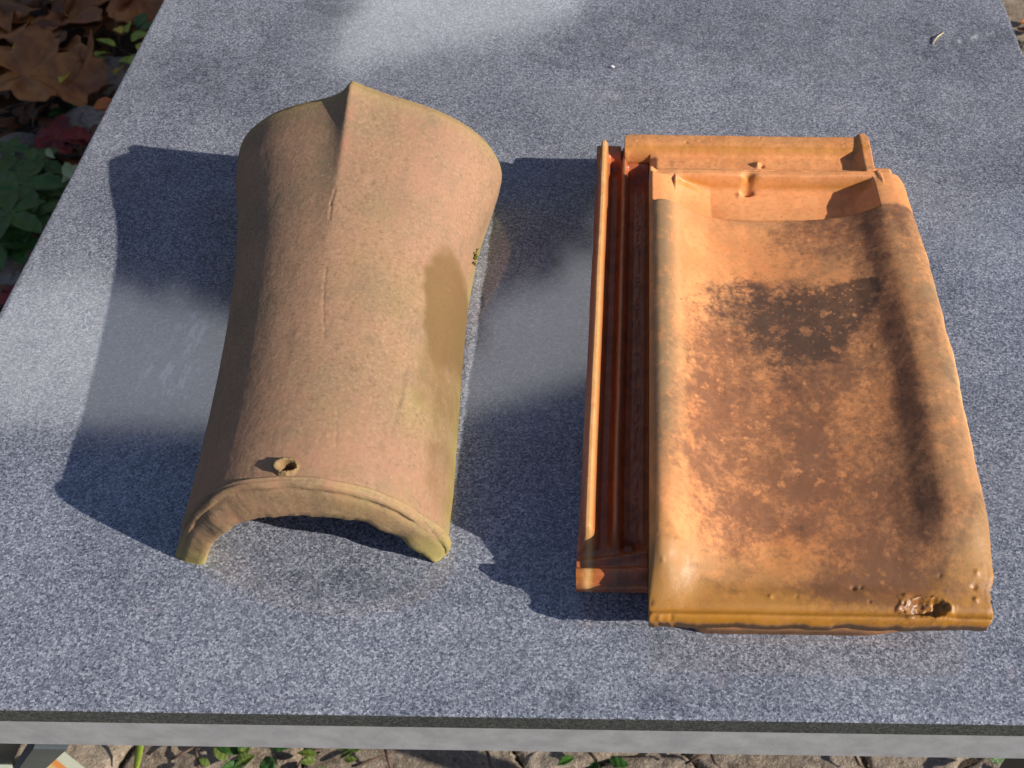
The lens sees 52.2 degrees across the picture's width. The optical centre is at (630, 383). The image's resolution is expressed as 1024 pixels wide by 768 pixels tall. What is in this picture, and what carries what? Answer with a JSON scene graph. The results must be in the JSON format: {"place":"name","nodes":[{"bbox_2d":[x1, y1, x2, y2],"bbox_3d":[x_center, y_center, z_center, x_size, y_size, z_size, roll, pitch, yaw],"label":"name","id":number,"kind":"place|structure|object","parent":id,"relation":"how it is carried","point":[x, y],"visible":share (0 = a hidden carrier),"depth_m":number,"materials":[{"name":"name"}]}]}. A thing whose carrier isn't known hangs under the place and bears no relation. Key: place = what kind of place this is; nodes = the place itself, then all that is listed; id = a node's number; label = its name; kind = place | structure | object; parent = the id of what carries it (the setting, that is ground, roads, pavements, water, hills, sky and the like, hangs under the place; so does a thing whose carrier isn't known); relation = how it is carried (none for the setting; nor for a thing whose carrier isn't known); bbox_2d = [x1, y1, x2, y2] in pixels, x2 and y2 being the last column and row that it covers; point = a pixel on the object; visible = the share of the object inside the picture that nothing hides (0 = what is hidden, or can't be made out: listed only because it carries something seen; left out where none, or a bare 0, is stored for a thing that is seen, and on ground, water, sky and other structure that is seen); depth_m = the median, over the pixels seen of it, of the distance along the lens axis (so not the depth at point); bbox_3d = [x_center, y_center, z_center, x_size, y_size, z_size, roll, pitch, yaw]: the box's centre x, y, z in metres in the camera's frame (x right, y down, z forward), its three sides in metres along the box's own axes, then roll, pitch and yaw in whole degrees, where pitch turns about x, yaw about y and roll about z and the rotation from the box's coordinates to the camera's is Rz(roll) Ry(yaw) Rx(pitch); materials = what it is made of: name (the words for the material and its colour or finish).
{"place":"outdoors","nodes":[
{"label":"outdoors","id":0,"kind":"place"},
{"bbox_2d":[0,250,31,306],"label":"stone","id":1,"kind":"object","parent":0,"point":[11,271],"visible":0.2,"depth_m":1.69,"materials":[{"name":"grey stone"}]},
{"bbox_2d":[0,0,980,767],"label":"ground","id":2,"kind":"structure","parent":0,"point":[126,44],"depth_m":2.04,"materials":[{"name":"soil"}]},
{"bbox_2d":[0,132,36,160],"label":"stone","id":3,"kind":"object","parent":2,"relation":"on","point":[27,139],"visible":0.23,"depth_m":1.90,"materials":[{"name":"grey stone"}]},
{"bbox_2d":[0,138,67,270],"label":"green plant","id":4,"kind":"object","parent":2,"relation":"on","point":[27,200],"visible":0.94,"depth_m":1.74,"materials":[{"name":"green plant"}]},
{"bbox_2d":[45,148,54,157],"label":"pale leaf","id":5,"kind":"object","parent":4,"relation":"on","point":[48,152],"visible":1,"depth_m":1.81,"materials":[{"name":"green plant"}]},
{"bbox_2d":[62,162,74,178],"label":"pale leaf","id":6,"kind":"object","parent":4,"relation":"on","point":[68,170],"visible":0.81,"depth_m":1.76,"materials":[{"name":"green plant"}]},
{"bbox_2d":[62,164,77,181],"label":"pale leaf","id":7,"kind":"object","parent":4,"relation":"on","point":[64,178],"visible":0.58,"depth_m":1.77,"materials":[{"name":"green plant"}]},
{"bbox_2d":[48,99,87,115],"bbox_3d":[-1.060,-0.521,1.960,0.069,0.012,0.065,13,53,10],"label":"weed","id":8,"kind":"object","parent":2,"relation":"on","point":[57,111],"visible":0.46,"depth_m":1.95,"materials":[{"name":"green plant"}]},
{"bbox_2d":[0,0,147,308],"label":"leaf litter","id":9,"kind":"object","parent":2,"relation":"on","point":[25,112],"visible":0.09,"depth_m":1.99,"materials":[{"name":"brown plant"}]},
{"bbox_2d":[0,66,11,75],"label":"dead leaf","id":10,"kind":"object","parent":9,"relation":"on","point":[3,70],"visible":0.13,"depth_m":1.97,"materials":[{"name":"brown plant"}]},
{"bbox_2d":[0,46,13,50],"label":"dead leaf","id":11,"kind":"object","parent":9,"relation":"on","point":[7,48],"visible":0.09,"depth_m":1.99,"materials":[{"name":"brown plant"}]},
{"bbox_2d":[0,284,14,304],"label":"red leaf","id":12,"kind":"object","parent":9,"relation":"on","point":[4,294],"visible":0.51,"depth_m":1.65,"materials":[{"name":"red plant"}]},
{"bbox_2d":[0,9,15,32],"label":"dead leaf","id":13,"kind":"object","parent":9,"relation":"on","point":[5,23],"visible":1,"depth_m":2.06,"materials":[{"name":"brown plant"}]},
{"bbox_2d":[0,10,37,44],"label":"dead leaf","id":14,"kind":"object","parent":9,"relation":"on","point":[11,37],"visible":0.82,"depth_m":2.04,"materials":[{"name":"brown plant"}]},
{"bbox_2d":[0,0,40,25],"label":"dead leaf","id":15,"kind":"object","parent":9,"relation":"on","point":[24,7],"visible":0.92,"depth_m":2.12,"materials":[{"name":"brown plant"}]},
{"bbox_2d":[11,12,35,25],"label":"dead leaf","id":16,"kind":"object","parent":9,"relation":"on","point":[16,20],"visible":0.48,"depth_m":2.10,"materials":[{"name":"brown plant"}]},
{"bbox_2d":[31,19,62,37],"bbox_3d":[-1.152,-0.688,2.042,0.050,0.042,0.098,18,54,13],"label":"dead leaf","id":17,"kind":"object","parent":9,"relation":"on","point":[43,24],"visible":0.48,"depth_m":2.05,"materials":[{"name":"brown plant"}]},
{"bbox_2d":[49,20,66,42],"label":"dead leaf","id":18,"kind":"object","parent":9,"relation":"on","point":[62,36],"visible":0.2,"depth_m":2.04,"materials":[{"name":"brown plant"}]},
{"bbox_2d":[51,0,65,17],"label":"dead leaf","id":19,"kind":"object","parent":9,"relation":"on","point":[57,6],"visible":0.75,"depth_m":2.12,"materials":[{"name":"brown plant"}]},
{"bbox_2d":[34,114,89,153],"bbox_3d":[-1.040,-0.450,1.881,0.090,0.027,0.092,14,53,10],"label":"red leaf","id":20,"kind":"object","parent":9,"relation":"on","point":[57,133],"visible":0.94,"depth_m":1.88,"materials":[{"name":"red plant"}]},
{"bbox_2d":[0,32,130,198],"bbox_3d":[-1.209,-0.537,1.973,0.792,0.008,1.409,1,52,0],"label":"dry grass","id":21,"kind":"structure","parent":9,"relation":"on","point":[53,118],"depth_m":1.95,"materials":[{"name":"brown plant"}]},
{"bbox_2d":[57,34,80,52],"bbox_3d":[-1.109,-0.664,2.039,0.063,0.027,0.055,-28,57,-21],"label":"dead leaf","id":22,"kind":"object","parent":9,"relation":"on","point":[74,41],"visible":0.78,"depth_m":2.04,"materials":[{"name":"brown plant"}]},
{"bbox_2d":[36,0,111,30],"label":"dead leaf","id":23,"kind":"object","parent":9,"relation":"on","point":[91,14],"visible":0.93,"depth_m":2.09,"materials":[{"name":"brown plant"}]},
{"bbox_2d":[59,0,93,25],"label":"dead leaf","id":24,"kind":"object","parent":9,"relation":"on","point":[80,5],"visible":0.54,"depth_m":2.13,"materials":[{"name":"brown plant"}]},
{"bbox_2d":[62,125,94,146],"bbox_3d":[-1.005,-0.452,1.884,0.068,0.025,0.066,1,52,0],"label":"red leaf","id":25,"kind":"object","parent":9,"relation":"on","point":[85,140],"visible":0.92,"depth_m":1.89,"materials":[{"name":"red plant"}]},
{"bbox_2d":[70,43,96,59],"bbox_3d":[-1.056,-0.624,1.991,0.084,0.047,0.052,1,52,0],"label":"dead leaf","id":26,"kind":"object","parent":9,"relation":"on","point":[80,49],"visible":0.46,"depth_m":1.99,"materials":[{"name":"brown plant"}]},
{"bbox_2d":[70,0,126,36],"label":"dead leaf","id":27,"kind":"object","parent":9,"relation":"on","point":[107,22],"visible":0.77,"depth_m":2.10,"materials":[{"name":"brown plant"}]},
{"bbox_2d":[104,0,128,15],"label":"dead leaf","id":28,"kind":"object","parent":9,"relation":"on","point":[106,13],"visible":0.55,"depth_m":2.09,"materials":[{"name":"brown plant"}]},
{"bbox_2d":[106,0,163,24],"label":"dead leaf","id":29,"kind":"object","parent":9,"relation":"on","point":[130,10],"visible":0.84,"depth_m":2.10,"materials":[{"name":"brown plant"}]},
{"bbox_2d":[53,105,105,159],"bbox_3d":[-1.013,-0.482,1.952,0.190,0.076,0.098,-27,57,-20],"label":"stone","id":30,"kind":"object","parent":2,"relation":"on","point":[86,117],"visible":0.27,"depth_m":1.92,"materials":[{"name":"grey stone"}]},
{"bbox_2d":[30,29,108,105],"bbox_3d":[-1.063,-0.599,1.949,0.138,0.093,0.142,-25,56,-19],"label":"dead leaf","id":31,"kind":"object","parent":30,"relation":"on","point":[90,78],"visible":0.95,"depth_m":1.95,"materials":[{"name":"brown plant"}]},
{"bbox_2d":[0,25,84,101],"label":"dead leaf","id":32,"kind":"object","parent":31,"relation":"on","point":[34,51],"visible":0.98,"depth_m":1.95,"materials":[{"name":"brown plant"}]},
{"bbox_2d":[58,72,70,82],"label":"yellow leaf","id":33,"kind":"object","parent":31,"relation":"on","point":[61,79],"visible":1,"depth_m":1.96,"materials":[{"name":"yellow plant"}]},
{"bbox_2d":[93,97,111,109],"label":"orange leaf","id":34,"kind":"object","parent":30,"relation":"on","point":[102,103],"visible":0.61,"depth_m":1.94,"materials":[{"name":"orange plant"}]},
{"bbox_2d":[97,56,129,96],"bbox_3d":[-1.031,-0.598,2.043,0.126,0.078,0.117,1,52,0],"label":"stone","id":35,"kind":"object","parent":2,"relation":"on","point":[112,63],"visible":0.2,"depth_m":2.01,"materials":[{"name":"grey stone"}]},
{"bbox_2d":[94,13,152,74],"bbox_3d":[-0.983,-0.657,2.043,0.153,0.091,0.159,36,60,24],"label":"leafy sprig","id":36,"kind":"object","parent":2,"relation":"on","point":[140,20],"visible":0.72,"depth_m":2.03,"materials":[{"name":"green plant"}]},
{"bbox_2d":[12,744,1002,767],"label":"pavement","id":37,"kind":"structure","parent":0,"point":[98,756],"depth_m":1.23,"materials":[{"name":"stone"}]},
{"bbox_2d":[0,765,12,767],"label":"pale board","id":38,"kind":"object","parent":37,"relation":"on","point":[6,766],"depth_m":1.20,"materials":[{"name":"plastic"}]},
{"bbox_2d":[47,752,83,767],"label":"striped board","id":39,"kind":"object","parent":37,"relation":"on","point":[64,760],"visible":0.5,"depth_m":1.20,"materials":[{"name":"white"}]},
{"bbox_2d":[133,745,142,767],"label":"grass blade","id":40,"kind":"object","parent":37,"relation":"on","point":[138,754],"depth_m":1.20,"materials":[{"name":"green plant"}]},
{"bbox_2d":[171,746,194,759],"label":"twig","id":41,"kind":"object","parent":37,"relation":"on","point":[181,753],"visible":0.94,"depth_m":1.21,"materials":[{"name":"brown wood"}]},
{"bbox_2d":[193,746,200,767],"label":"twig","id":42,"kind":"object","parent":37,"relation":"on","point":[197,757],"visible":0.88,"depth_m":1.21,"materials":[{"name":"brown wood"}]},
{"bbox_2d":[199,747,254,766],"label":"weed","id":43,"kind":"object","parent":37,"relation":"on","point":[243,757],"visible":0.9,"depth_m":1.20,"materials":[{"name":"green plant"}]},
{"bbox_2d":[218,747,288,767],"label":"weed","id":44,"kind":"object","parent":37,"relation":"on","point":[267,762],"visible":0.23,"depth_m":1.21,"materials":[{"name":"green plant"}]},
{"bbox_2d":[295,749,319,767],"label":"twig","id":45,"kind":"object","parent":37,"relation":"on","point":[302,757],"visible":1,"depth_m":1.21,"materials":[{"name":"brown wood"}]},
{"bbox_2d":[297,748,359,767],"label":"weed","id":46,"kind":"object","parent":37,"relation":"on","point":[310,754],"visible":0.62,"depth_m":1.21,"materials":[{"name":"green plant"}]},
{"bbox_2d":[351,751,393,766],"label":"twig","id":47,"kind":"object","parent":37,"relation":"on","point":[370,760],"visible":1,"depth_m":1.21,"materials":[{"name":"brown wood"}]},
{"bbox_2d":[384,749,391,767],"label":"twig","id":48,"kind":"object","parent":37,"relation":"on","point":[388,759],"visible":0.88,"depth_m":1.21,"materials":[{"name":"brown wood"}]},
{"bbox_2d":[485,751,491,767],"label":"twig","id":49,"kind":"object","parent":37,"relation":"on","point":[489,759],"visible":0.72,"depth_m":1.21,"materials":[{"name":"brown wood"}]},
{"bbox_2d":[0,0,1023,767],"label":"garden table","id":50,"kind":"object","parent":37,"relation":"on","point":[122,624],"visible":0.7,"depth_m":0.66,"materials":[{"name":"stone"}]},
{"bbox_2d":[175,81,501,564],"bbox_3d":[-0.189,-0.050,0.642,0.189,0.111,0.306,1,52,0],"label":"ridge tile","id":51,"kind":"object","parent":50,"relation":"on","point":[364,214],"visible":1,"depth_m":0.62,"materials":[{"name":"ceramic"}]},
{"bbox_2d":[575,134,993,635],"bbox_3d":[0.087,-0.023,0.659,0.229,0.055,0.382,1,52,0],"label":"interlocking roof tile","id":52,"kind":"object","parent":50,"relation":"on","point":[777,438],"visible":1,"depth_m":0.62,"materials":[{"name":"ceramic"}]},
{"bbox_2d":[588,752,596,761],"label":"twig","id":53,"kind":"object","parent":37,"relation":"on","point":[592,756],"visible":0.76,"depth_m":1.21,"materials":[{"name":"brown wood"}]},
{"bbox_2d":[557,752,628,767],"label":"weed","id":54,"kind":"object","parent":37,"relation":"on","point":[617,762],"visible":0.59,"depth_m":1.20,"materials":[{"name":"green plant"}]},
{"bbox_2d":[685,754,710,764],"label":"twig","id":55,"kind":"object","parent":37,"relation":"on","point":[694,758],"visible":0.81,"depth_m":1.21,"materials":[{"name":"brown wood"}]},
{"bbox_2d":[710,754,720,767],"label":"twig","id":56,"kind":"object","parent":37,"relation":"on","point":[714,760],"visible":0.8,"depth_m":1.21,"materials":[{"name":"brown wood"}]},
{"bbox_2d":[854,756,863,767],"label":"twig","id":57,"kind":"object","parent":37,"relation":"on","point":[858,761],"visible":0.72,"depth_m":1.21,"materials":[{"name":"brown wood"}]},
{"bbox_2d":[988,758,1004,763],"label":"weed","id":58,"kind":"object","parent":37,"relation":"on","point":[997,760],"visible":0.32,"depth_m":1.21,"materials":[{"name":"green plant"}]},
{"bbox_2d":[1002,0,1023,56],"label":"path","id":59,"kind":"structure","parent":0,"point":[1014,10],"depth_m":2.21,"materials":[{"name":"stone"}]}
]}

